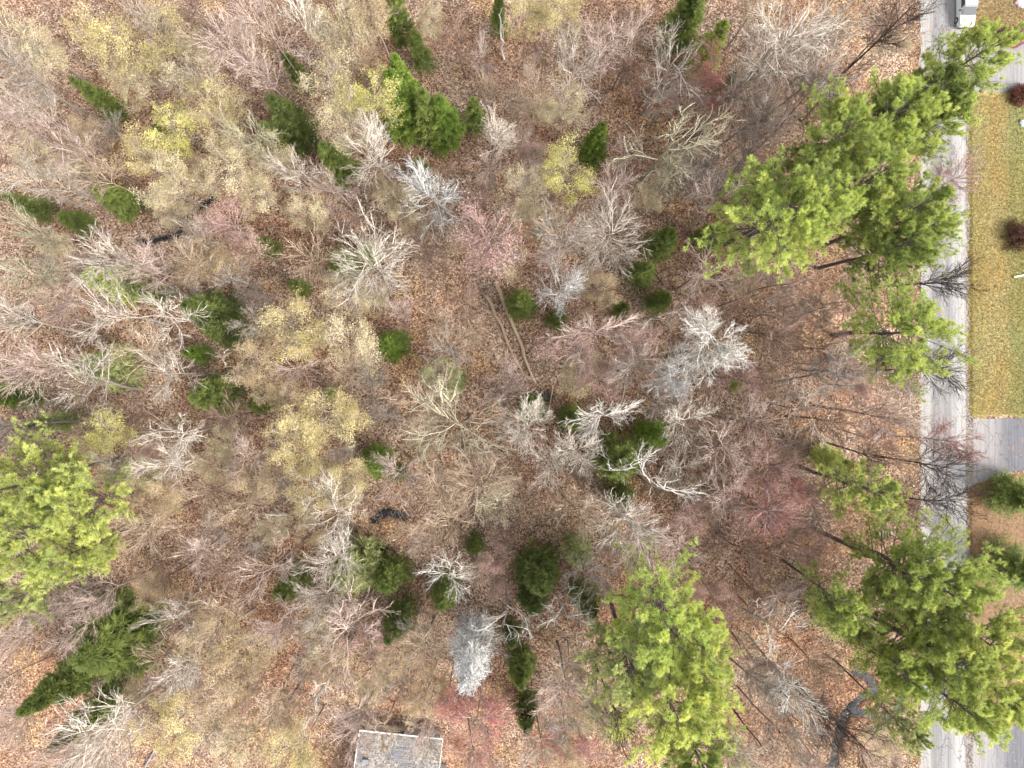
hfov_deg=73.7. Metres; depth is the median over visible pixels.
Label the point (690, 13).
spruce tree
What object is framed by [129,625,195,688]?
bare tree
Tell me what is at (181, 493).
bare tree
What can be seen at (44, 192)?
bare tree
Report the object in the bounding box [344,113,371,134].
bare tree
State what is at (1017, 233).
brown shrub
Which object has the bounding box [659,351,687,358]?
fallen log
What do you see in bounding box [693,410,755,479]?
bare tree
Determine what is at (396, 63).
spruce tree
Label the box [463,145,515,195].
bare tree
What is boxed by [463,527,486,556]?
fir tree
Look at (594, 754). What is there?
red budding tree
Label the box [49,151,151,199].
bare tree
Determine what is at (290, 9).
bare tree
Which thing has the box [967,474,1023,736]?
soil bed
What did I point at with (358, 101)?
budding tree
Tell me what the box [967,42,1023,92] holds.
driveway
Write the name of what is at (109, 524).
budding tree
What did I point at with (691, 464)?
bare tree
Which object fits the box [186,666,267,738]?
budding tree
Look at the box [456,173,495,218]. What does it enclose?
bare tree
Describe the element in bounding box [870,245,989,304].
bare tree
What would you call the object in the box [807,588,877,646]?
pine tree
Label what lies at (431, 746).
bare tree
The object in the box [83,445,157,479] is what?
bare tree
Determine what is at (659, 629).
pine tree
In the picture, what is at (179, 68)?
bare tree
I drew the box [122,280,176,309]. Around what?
fir tree
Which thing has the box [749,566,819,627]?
bare tree
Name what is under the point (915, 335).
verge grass
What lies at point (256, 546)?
bare tree
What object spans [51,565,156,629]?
bare tree
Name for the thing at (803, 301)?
bare tree
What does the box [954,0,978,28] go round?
pickup truck
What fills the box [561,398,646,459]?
bare tree
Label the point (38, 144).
budding tree
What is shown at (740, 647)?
bare tree
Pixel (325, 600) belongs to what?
bare tree
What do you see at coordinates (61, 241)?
budding tree
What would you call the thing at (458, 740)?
red budding tree
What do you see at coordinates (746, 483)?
red budding tree
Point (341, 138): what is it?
budding tree
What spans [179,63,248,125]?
bare tree
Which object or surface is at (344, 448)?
bare tree
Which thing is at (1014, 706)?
pine tree
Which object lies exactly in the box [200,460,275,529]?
bare tree
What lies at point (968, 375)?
verge grass
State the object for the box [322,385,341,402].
fir tree
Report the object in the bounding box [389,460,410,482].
fir tree
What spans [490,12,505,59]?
birch stem
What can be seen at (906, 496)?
bare tree
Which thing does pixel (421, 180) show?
bare tree
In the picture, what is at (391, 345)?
fir tree
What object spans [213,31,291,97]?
bare tree
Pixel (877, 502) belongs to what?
pine tree
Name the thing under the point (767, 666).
red budding tree
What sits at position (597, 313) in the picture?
bare tree
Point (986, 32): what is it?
pine tree
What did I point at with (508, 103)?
bare tree
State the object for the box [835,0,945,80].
bare tree
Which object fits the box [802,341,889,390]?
bare tree
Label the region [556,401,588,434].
fir tree
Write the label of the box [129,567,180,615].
budding tree
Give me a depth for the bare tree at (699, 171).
71.93 m
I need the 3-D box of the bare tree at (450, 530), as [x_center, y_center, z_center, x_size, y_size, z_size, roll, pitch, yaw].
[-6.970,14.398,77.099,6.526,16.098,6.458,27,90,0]
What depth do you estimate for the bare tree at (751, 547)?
74.33 m
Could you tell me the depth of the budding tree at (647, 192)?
76.64 m
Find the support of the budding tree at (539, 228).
on the ground at (140, 556)
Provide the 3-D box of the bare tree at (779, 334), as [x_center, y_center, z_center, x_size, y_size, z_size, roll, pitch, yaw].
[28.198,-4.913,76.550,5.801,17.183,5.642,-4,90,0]
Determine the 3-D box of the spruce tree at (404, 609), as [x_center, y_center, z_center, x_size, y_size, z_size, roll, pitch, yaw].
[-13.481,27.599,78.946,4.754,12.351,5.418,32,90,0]
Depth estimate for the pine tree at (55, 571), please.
68.78 m
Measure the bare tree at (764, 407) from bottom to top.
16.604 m
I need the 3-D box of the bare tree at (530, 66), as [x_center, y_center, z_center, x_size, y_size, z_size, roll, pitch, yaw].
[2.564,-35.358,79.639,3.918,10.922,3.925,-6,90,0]
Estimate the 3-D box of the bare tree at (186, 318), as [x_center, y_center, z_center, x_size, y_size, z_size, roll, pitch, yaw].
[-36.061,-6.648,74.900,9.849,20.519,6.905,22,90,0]
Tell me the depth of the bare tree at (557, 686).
71.04 m
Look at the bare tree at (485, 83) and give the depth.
75.85 m
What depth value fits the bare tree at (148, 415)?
79.57 m
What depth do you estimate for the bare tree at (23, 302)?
76.59 m
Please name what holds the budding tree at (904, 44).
on the ground at (140, 556)
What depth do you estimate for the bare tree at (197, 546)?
74.41 m
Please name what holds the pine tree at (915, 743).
on the ground at (140, 556)
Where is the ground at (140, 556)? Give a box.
[0,0,1023,767]
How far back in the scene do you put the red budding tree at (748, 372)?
74.79 m
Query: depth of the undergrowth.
84.27 m
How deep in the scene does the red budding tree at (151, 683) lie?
77.07 m
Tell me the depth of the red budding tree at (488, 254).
69.74 m
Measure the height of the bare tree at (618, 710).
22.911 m
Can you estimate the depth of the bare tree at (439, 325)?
74.44 m
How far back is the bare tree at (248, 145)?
70.57 m
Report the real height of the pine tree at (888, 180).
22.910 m
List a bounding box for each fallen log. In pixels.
[144,751,153,766]
[284,674,306,709]
[367,429,380,448]
[484,294,524,375]
[493,281,536,383]
[548,385,553,412]
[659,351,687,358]
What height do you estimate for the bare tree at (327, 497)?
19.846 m
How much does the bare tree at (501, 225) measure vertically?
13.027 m
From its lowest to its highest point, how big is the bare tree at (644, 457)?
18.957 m
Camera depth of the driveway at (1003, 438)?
84.98 m
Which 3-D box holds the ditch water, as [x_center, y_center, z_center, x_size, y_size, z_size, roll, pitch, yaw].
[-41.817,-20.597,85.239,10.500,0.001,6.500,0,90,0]
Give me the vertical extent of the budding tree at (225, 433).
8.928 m
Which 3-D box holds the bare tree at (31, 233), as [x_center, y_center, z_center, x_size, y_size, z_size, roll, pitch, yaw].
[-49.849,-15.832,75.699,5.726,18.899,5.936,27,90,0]
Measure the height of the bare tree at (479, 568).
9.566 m
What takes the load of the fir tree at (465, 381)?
on the ground at (140, 556)
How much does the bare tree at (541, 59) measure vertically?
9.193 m
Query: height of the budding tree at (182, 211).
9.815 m
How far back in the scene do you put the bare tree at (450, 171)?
77.53 m
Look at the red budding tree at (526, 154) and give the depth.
78.60 m
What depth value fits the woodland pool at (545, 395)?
85.23 m
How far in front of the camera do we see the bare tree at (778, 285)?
74.20 m
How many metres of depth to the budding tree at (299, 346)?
72.90 m
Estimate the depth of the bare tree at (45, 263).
79.24 m
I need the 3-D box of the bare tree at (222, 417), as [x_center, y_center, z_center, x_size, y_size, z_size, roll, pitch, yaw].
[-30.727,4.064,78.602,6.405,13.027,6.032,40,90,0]
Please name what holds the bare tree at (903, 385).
on the ground at (140, 556)
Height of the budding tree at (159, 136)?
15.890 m
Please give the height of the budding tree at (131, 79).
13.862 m
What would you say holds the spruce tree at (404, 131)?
on the ground at (140, 556)
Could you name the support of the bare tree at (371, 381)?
on the ground at (140, 556)
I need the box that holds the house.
[354,723,446,767]
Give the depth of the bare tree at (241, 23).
77.23 m
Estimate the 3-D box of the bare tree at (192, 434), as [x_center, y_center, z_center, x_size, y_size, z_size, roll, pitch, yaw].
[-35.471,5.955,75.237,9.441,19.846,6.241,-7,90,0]
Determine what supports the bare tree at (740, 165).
on the ground at (140, 556)
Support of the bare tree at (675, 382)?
on the ground at (140, 556)
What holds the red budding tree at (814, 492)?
on the ground at (140, 556)
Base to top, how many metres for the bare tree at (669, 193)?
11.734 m
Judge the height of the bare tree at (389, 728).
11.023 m
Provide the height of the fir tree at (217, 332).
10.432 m
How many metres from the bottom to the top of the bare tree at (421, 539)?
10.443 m
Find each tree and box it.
[0,1,91,83]
[0,24,95,120]
[0,78,109,155]
[0,93,95,168]
[0,149,93,211]
[0,155,105,207]
[0,191,111,264]
[0,192,60,225]
[0,254,95,301]
[0,273,64,313]
[0,289,106,356]
[0,329,69,407]
[0,378,48,410]
[0,400,93,444]
[0,409,131,553]
[0,495,114,610]
[0,567,97,629]
[0,582,96,637]
[0,593,100,674]
[0,654,52,696]
[0,701,36,755]
[1,125,94,184]
[4,684,146,767]
[6,14,94,86]
[6,74,87,112]
[15,281,119,334]
[15,650,117,717]
[18,451,145,564]
[18,583,110,632]
[19,504,156,602]
[22,405,88,432]
[26,229,106,259]
[27,251,75,291]
[28,115,140,185]
[32,37,89,80]
[33,144,97,177]
[35,336,145,417]
[36,598,125,659]
[36,665,185,767]
[41,299,106,324]
[45,674,143,754]
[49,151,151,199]
[49,241,88,294]
[51,110,112,156]
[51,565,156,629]
[54,151,107,187]
[55,209,99,241]
[58,0,162,89]
[61,216,178,294]
[63,176,101,212]
[63,404,160,460]
[64,269,169,345]
[66,417,130,451]
[66,585,171,686]
[69,76,131,126]
[69,342,148,393]
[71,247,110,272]
[72,508,141,562]
[74,434,117,467]
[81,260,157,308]
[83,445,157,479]
[83,719,157,767]
[90,182,151,223]
[90,454,177,504]
[91,107,138,152]
[93,48,177,121]
[94,23,152,63]
[94,234,205,298]
[95,286,215,358]
[97,35,153,89]
[105,394,160,431]
[106,502,192,562]
[107,692,162,734]
[109,313,183,385]
[114,0,213,94]
[115,0,203,79]
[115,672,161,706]
[117,463,201,525]
[118,118,193,187]
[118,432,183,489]
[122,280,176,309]
[123,343,213,405]
[124,413,223,468]
[125,431,217,489]
[125,678,221,767]
[127,588,223,648]
[128,143,215,214]
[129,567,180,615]
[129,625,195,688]
[132,561,191,607]
[134,682,186,737]
[138,91,220,159]
[140,58,191,110]
[143,631,232,704]
[143,656,205,714]
[146,187,200,234]
[148,46,220,122]
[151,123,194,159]
[153,274,203,300]
[154,28,241,108]
[155,39,203,93]
[155,231,231,290]
[163,597,256,692]
[164,464,244,509]
[166,530,232,583]
[166,579,205,631]
[167,0,252,70]
[167,208,228,254]
[169,2,288,99]
[172,147,219,182]
[173,702,224,753]
[176,727,215,766]
[177,168,225,200]
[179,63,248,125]
[179,287,252,340]
[181,71,257,155]
[182,237,246,283]
[182,342,217,369]
[182,580,262,651]
[183,658,228,706]
[184,445,239,489]
[185,186,273,267]
[186,370,250,418]
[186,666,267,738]
[189,14,239,74]
[193,463,236,502]
[195,126,271,200]
[195,387,259,446]
[198,505,233,551]
[199,538,267,589]
[200,315,256,353]
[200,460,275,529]
[201,258,259,291]
[201,419,249,460]
[205,698,277,767]
[209,348,264,386]
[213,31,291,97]
[213,431,280,493]
[214,104,288,177]
[218,0,311,95]
[220,648,269,685]
[221,330,287,391]
[222,247,258,282]
[223,304,285,345]
[224,622,293,687]
[226,459,296,508]
[226,537,306,614]
[227,10,261,57]
[227,225,282,275]
[229,272,267,303]
[229,289,281,322]
[232,159,289,222]
[235,662,272,722]
[240,535,277,568]
[244,582,317,657]
[246,391,282,415]
[247,127,308,185]
[248,362,306,417]
[248,513,293,548]
[251,286,329,369]
[252,655,301,741]
[253,703,325,767]
[254,235,285,258]
[255,400,326,480]
[256,120,297,166]
[259,141,324,204]
[260,500,310,539]
[263,340,327,391]
[264,301,325,337]
[264,691,305,742]
[265,93,323,159]
[270,401,323,440]
[271,220,345,292]
[271,469,308,497]
[271,557,315,603]
[276,188,334,237]
[277,0,336,91]
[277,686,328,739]
[279,50,316,97]
[283,447,348,523]
[285,603,332,657]
[285,645,319,694]
[288,278,314,298]
[288,575,357,632]
[291,385,375,455]
[291,509,329,549]
[293,46,361,130]
[294,0,369,76]
[296,526,365,589]
[296,603,336,661]
[299,465,370,552]
[300,468,347,522]
[301,634,361,686]
[303,633,355,736]
[304,156,355,212]
[307,4,386,96]
[307,306,387,378]
[313,77,372,158]
[316,572,399,700]
[317,140,366,195]
[318,267,379,322]
[318,472,362,518]
[320,426,359,463]
[320,442,358,468]
[321,347,369,391]
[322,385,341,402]
[322,673,390,749]
[323,194,354,242]
[323,455,373,508]
[324,209,423,309]
[326,532,391,599]
[327,389,370,416]
[328,245,363,281]
[328,698,377,767]
[330,57,407,142]
[334,106,398,193]
[335,204,363,241]
[336,615,407,674]
[339,175,374,201]
[341,28,387,88]
[343,0,402,60]
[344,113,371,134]
[348,634,386,704]
[349,349,390,403]
[350,283,389,320]
[352,666,397,705]
[355,195,392,248]
[357,240,383,270]
[359,701,405,760]
[360,441,397,481]
[364,401,406,431]
[364,451,427,514]
[366,168,396,207]
[367,629,420,683]
[369,67,398,110]
[371,549,417,597]
[373,664,403,707]
[375,178,424,228]
[376,328,415,366]
[376,651,416,707]
[379,67,424,148]
[379,365,472,450]
[380,297,415,330]
[381,588,421,645]
[382,0,415,50]
[387,517,434,563]
[388,52,421,114]
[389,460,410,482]
[390,152,464,241]
[391,367,514,473]
[395,215,431,249]
[395,601,436,654]
[396,614,450,686]
[398,658,452,729]
[400,221,452,278]
[402,680,437,760]
[405,527,438,561]
[406,431,438,468]
[409,29,437,78]
[409,87,448,158]
[410,716,442,765]
[412,157,434,187]
[412,351,467,402]
[413,252,460,287]
[413,461,469,522]
[414,0,446,49]
[415,295,460,345]
[415,548,478,603]
[417,493,475,550]
[421,316,476,372]
[422,194,454,242]
[426,161,459,192]
[427,93,467,158]
[428,567,463,611]
[430,665,530,767]
[430,669,492,721]
[432,661,466,710]
[434,192,537,287]
[435,718,493,767]
[438,440,527,530]
[439,3,473,78]
[440,364,469,391]
[441,218,483,255]
[442,278,490,322]
[444,195,476,227]
[447,432,475,461]
[450,314,488,350]
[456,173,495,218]
[457,619,513,670]
[461,728,508,767]
[462,96,488,136]
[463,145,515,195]
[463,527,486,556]
[463,557,491,586]
[465,435,498,477]
[469,25,504,82]
[470,474,522,529]
[472,566,517,605]
[474,65,501,112]
[474,537,517,576]
[475,367,538,407]
[476,584,532,647]
[479,98,519,170]
[481,392,555,462]
[485,350,538,405]
[485,515,520,551]
[487,200,527,243]
[489,0,509,38]
[494,160,549,227]
[496,243,531,283]
[498,614,524,648]
[499,83,532,123]
[502,287,539,322]
[503,0,559,70]
[503,637,537,690]
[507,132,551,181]
[507,537,563,596]
[507,687,542,734]
[511,96,563,138]
[513,115,534,159]
[513,158,547,209]
[514,63,557,131]
[515,578,551,616]
[515,695,575,766]
[516,390,548,423]
[520,24,552,79]
[521,46,549,100]
[522,139,546,168]
[523,200,571,243]
[524,186,606,276]
[524,431,573,492]
[524,641,603,727]
[526,0,589,71]
[528,582,599,628]
[529,75,590,141]
[529,258,589,317]
[531,320,605,375]
[532,707,600,767]
[533,714,586,767]
[535,311,646,384]
[536,231,575,281]
[539,131,600,214]
[542,307,569,332]
[543,19,612,121]
[546,692,585,752]
[547,486,607,549]
[549,422,605,485]
[551,640,586,687]
[552,174,654,280]
[552,692,594,739]
[556,14,595,62]
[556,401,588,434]
[557,350,602,398]
[558,530,594,567]
[559,540,620,619]
[560,192,593,225]
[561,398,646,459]
[562,256,616,303]
[563,465,591,493]
[565,727,616,767]
[566,574,603,619]
[568,353,626,404]
[569,303,610,334]
[573,582,680,710]
[575,121,609,169]
[576,269,622,309]
[578,10,633,103]
[578,684,625,747]
[580,486,673,574]
[580,667,616,726]
[581,565,616,614]
[583,159,644,211]
[588,429,644,487]
[592,195,622,222]
[594,648,744,766]
[594,661,645,759]
[595,529,625,564]
[596,443,659,484]
[597,328,670,398]
[600,497,687,576]
[601,478,636,508]
[602,529,729,700]
[603,131,649,181]
[604,42,640,89]
[605,321,665,371]
[606,0,670,83]
[607,100,738,202]
[610,299,629,320]
[622,259,656,294]
[629,47,687,107]
[630,304,682,333]
[630,415,672,455]
[632,165,679,214]
[635,15,703,115]
[635,438,705,505]
[636,77,683,128]
[636,337,708,403]
[637,289,672,319]
[638,226,679,269]
[638,381,679,422]
[640,604,744,723]
[646,704,748,767]
[648,526,709,580]
[654,392,718,451]
[655,0,706,64]
[656,385,691,423]
[656,444,705,494]
[657,148,693,175]
[657,173,692,218]
[660,70,712,114]
[663,486,728,539]
[664,150,708,203]
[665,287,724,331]
[667,301,757,389]
[670,132,697,166]
[674,236,751,309]
[676,144,733,207]
[681,169,753,236]
[682,19,730,80]
[682,36,730,115]
[682,143,866,283]
[682,434,718,463]
[683,566,747,624]
[684,391,729,433]
[688,221,724,253]
[689,467,753,525]
[690,351,736,402]
[692,494,725,528]
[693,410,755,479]
[694,84,742,135]
[695,41,800,138]
[704,479,739,506]
[705,514,743,543]
[707,128,786,196]
[709,71,736,103]
[710,78,787,153]
[712,357,774,399]
[713,519,775,581]
[714,719,774,767]
[715,263,789,324]
[715,452,767,505]
[716,646,802,719]
[718,386,797,452]
[721,625,766,669]
[722,477,813,542]
[724,111,765,164]
[724,354,791,402]
[724,559,774,620]
[725,0,764,49]
[725,593,809,664]
[726,255,771,295]
[728,380,745,393]
[729,0,852,103]
[729,704,766,758]
[732,74,803,172]
[736,308,809,361]
[737,75,783,124]
[737,431,815,504]
[737,637,790,694]
[738,595,778,637]
[738,686,811,767]
[743,367,784,408]
[746,145,865,262]
[747,634,832,744]
[748,258,826,312]
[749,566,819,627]
[752,469,818,509]
[753,509,822,574]
[754,370,836,450]
[756,297,812,333]
[758,61,842,147]
[761,18,871,121]
[769,18,809,75]
[772,695,836,767]
[774,334,879,412]
[774,429,810,461]
[775,73,893,201]
[778,318,822,360]
[778,469,848,526]
[778,670,873,764]
[782,558,886,640]
[782,708,824,752]
[783,387,883,453]
[784,291,829,317]
[787,274,857,337]
[787,511,818,543]
[790,0,889,85]
[790,527,835,578]
[790,638,848,695]
[791,678,898,767]
[793,329,849,365]
[795,503,835,535]
[797,346,843,377]
[798,446,913,525]
[799,5,855,63]
[799,64,959,173]
[801,54,882,121]
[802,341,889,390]
[807,440,851,473]
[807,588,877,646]
[812,114,921,237]
[815,204,940,292]
[817,390,943,452]
[819,320,863,352]
[820,170,969,265]
[821,505,958,628]
[823,280,883,315]
[827,435,920,481]
[829,622,936,703]
[831,259,979,402]
[832,658,935,757]
[833,364,888,410]
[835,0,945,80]
[838,0,926,75]
[841,56,984,161]
[843,421,901,457]
[847,588,1009,715]
[849,186,963,273]
[850,466,945,533]
[851,714,915,766]
[852,729,912,767]
[853,345,938,405]
[856,514,1020,662]
[867,26,919,69]
[867,644,1023,757]
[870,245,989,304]
[872,435,994,504]
[874,177,963,231]
[877,338,982,402]
[891,560,1023,714]
[892,72,983,172]
[892,445,930,480]
[893,416,993,466]
[895,616,1023,751]
[902,15,1023,112]
[903,474,992,530]
[925,141,987,208]
[968,531,1023,593]
[978,466,1023,519]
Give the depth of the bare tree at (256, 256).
75.12 m
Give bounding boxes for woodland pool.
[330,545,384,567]
[370,508,404,523]
[531,391,548,400]
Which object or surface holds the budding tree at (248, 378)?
on the ground at (140, 556)
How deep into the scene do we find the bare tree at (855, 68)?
72.48 m
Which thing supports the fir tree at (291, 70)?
on the ground at (140, 556)
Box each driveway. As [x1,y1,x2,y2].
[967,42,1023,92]
[967,415,1023,485]
[967,726,1023,767]
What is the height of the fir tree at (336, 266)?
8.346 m
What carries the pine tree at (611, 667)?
on the ground at (140, 556)
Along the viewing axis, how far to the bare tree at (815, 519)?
78.29 m
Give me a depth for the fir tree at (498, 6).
80.89 m
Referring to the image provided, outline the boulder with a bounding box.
[1014,0,1023,7]
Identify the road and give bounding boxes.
[918,0,969,767]
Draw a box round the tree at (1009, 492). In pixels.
[978,466,1023,519]
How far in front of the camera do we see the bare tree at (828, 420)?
72.91 m
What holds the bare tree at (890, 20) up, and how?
on the ground at (140, 556)
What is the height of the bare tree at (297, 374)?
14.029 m
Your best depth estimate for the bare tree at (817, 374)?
70.49 m
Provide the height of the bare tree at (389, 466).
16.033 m
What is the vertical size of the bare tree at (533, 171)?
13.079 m
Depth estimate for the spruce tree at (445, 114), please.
78.76 m
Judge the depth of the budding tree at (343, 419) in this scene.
73.02 m
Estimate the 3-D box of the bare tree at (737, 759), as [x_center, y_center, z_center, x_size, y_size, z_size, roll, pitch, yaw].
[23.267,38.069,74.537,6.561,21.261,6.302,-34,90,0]
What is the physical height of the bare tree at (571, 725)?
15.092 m
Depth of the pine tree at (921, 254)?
68.81 m
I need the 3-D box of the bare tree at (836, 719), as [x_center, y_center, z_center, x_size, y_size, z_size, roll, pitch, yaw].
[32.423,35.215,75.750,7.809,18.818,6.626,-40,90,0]
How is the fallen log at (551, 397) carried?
on the ground at (140, 556)
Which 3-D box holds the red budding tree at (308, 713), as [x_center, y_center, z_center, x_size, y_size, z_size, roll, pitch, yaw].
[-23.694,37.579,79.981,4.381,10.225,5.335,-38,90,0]
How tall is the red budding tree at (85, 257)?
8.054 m
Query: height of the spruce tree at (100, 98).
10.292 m
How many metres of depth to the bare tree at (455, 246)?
79.21 m
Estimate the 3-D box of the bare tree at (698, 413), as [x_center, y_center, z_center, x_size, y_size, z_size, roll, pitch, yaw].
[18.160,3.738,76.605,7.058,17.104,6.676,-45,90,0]
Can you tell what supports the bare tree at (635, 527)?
on the ground at (140, 556)
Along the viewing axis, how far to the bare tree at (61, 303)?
77.60 m
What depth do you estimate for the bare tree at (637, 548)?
69.72 m
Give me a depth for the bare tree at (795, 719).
78.71 m
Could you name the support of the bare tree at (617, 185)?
on the ground at (140, 556)
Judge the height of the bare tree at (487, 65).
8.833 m
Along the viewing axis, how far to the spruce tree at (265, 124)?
79.78 m
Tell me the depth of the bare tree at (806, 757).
74.00 m
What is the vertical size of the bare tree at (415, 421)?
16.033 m
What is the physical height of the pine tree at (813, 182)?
24.604 m
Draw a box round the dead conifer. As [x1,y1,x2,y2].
[445,607,500,696]
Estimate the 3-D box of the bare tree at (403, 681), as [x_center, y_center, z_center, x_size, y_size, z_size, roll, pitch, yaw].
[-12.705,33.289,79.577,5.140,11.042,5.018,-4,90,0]
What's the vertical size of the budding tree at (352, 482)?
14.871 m
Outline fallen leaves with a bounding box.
[0,0,930,767]
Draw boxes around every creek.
[828,670,878,767]
[850,691,903,717]
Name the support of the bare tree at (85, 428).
on the ground at (140, 556)
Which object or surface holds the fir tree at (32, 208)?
on the ground at (140, 556)
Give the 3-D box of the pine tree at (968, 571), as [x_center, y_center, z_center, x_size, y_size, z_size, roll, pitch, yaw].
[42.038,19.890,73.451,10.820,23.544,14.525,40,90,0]
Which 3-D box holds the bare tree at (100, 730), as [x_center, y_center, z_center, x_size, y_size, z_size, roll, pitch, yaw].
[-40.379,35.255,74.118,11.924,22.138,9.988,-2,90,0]
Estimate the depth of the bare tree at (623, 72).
77.57 m
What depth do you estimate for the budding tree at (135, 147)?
72.56 m
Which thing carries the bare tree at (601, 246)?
on the ground at (140, 556)
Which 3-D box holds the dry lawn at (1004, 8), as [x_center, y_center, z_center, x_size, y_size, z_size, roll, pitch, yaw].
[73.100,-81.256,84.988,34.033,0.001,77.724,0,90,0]
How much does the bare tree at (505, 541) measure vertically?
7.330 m
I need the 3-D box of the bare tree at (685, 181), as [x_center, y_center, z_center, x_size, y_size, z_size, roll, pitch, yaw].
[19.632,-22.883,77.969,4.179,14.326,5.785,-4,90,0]
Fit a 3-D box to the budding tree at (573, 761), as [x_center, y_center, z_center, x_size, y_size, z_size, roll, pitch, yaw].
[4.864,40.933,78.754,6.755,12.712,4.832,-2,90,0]
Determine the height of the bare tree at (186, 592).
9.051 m
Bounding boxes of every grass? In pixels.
[908,0,921,767]
[965,29,973,766]
[970,0,1023,30]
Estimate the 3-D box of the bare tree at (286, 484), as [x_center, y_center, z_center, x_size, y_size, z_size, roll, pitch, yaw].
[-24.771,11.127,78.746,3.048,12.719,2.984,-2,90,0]
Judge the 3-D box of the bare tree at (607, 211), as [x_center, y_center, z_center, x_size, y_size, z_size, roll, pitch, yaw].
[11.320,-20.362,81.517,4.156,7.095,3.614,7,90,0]
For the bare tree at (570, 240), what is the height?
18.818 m
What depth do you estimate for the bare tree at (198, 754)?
78.59 m
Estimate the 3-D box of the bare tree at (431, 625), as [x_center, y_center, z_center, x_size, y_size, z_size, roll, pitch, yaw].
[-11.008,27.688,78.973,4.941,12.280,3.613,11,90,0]
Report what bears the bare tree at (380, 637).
on the ground at (140, 556)
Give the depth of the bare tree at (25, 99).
71.96 m
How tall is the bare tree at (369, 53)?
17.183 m
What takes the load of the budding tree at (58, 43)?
on the ground at (140, 556)
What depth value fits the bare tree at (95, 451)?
77.92 m
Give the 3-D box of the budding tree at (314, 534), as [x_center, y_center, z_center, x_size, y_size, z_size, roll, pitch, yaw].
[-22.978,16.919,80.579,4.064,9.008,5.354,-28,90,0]
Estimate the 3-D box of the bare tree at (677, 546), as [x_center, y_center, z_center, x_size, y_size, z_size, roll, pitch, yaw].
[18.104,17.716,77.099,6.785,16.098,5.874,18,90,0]
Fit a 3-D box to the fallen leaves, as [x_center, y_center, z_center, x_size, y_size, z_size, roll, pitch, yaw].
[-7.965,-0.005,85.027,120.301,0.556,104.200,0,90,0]
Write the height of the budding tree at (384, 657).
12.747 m
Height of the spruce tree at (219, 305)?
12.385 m
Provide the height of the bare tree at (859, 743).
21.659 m
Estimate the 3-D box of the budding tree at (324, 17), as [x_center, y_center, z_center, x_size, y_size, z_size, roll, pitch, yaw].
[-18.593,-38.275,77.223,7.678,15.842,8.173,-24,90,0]
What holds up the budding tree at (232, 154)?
on the ground at (140, 556)
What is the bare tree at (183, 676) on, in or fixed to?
on the ground at (140, 556)
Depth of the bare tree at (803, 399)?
71.22 m
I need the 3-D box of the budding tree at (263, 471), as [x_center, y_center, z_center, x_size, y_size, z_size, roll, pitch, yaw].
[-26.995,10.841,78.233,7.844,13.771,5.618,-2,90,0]
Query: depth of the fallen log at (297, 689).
84.77 m
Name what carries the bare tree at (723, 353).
on the ground at (140, 556)
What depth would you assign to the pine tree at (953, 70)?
65.79 m
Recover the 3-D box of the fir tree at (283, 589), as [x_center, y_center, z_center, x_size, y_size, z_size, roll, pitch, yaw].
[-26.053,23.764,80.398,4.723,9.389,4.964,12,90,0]
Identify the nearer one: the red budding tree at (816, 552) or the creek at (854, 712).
the red budding tree at (816, 552)
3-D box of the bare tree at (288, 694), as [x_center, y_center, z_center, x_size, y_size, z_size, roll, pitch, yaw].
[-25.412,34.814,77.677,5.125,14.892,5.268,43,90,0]
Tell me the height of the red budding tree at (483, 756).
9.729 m
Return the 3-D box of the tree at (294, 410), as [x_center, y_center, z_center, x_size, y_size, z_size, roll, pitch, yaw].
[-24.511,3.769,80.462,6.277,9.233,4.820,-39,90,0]
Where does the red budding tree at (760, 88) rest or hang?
on the ground at (140, 556)
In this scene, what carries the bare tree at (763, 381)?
on the ground at (140, 556)
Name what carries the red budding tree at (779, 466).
on the ground at (140, 556)
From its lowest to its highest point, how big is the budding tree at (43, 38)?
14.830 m
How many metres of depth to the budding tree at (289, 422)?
72.75 m
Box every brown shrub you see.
[1000,218,1023,253]
[1006,82,1023,107]
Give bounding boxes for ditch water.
[140,196,214,242]
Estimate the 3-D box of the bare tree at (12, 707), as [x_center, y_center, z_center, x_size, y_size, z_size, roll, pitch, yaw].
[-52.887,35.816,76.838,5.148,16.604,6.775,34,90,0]
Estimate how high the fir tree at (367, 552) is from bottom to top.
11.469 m
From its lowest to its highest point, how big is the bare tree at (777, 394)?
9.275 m
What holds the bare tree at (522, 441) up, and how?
on the ground at (140, 556)
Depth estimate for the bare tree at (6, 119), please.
70.59 m
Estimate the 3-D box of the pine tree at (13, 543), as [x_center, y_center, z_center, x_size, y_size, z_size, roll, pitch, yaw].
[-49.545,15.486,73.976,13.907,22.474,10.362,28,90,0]
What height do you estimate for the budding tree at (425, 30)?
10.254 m
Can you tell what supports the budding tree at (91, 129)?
on the ground at (140, 556)
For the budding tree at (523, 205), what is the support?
on the ground at (140, 556)
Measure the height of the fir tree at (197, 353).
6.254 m
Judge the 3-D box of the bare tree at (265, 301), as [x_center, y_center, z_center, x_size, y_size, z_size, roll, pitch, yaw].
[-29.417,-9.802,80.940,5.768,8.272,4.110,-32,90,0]
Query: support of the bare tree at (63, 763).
on the ground at (140, 556)
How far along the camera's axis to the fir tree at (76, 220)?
82.01 m
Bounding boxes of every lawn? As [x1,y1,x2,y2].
[967,91,1023,418]
[969,0,1023,40]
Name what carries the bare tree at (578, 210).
on the ground at (140, 556)
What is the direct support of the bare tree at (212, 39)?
on the ground at (140, 556)
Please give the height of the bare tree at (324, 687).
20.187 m
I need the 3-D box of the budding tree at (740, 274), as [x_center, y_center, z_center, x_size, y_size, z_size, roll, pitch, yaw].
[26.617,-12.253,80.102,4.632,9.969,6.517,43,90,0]
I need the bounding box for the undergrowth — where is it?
[0,0,932,767]

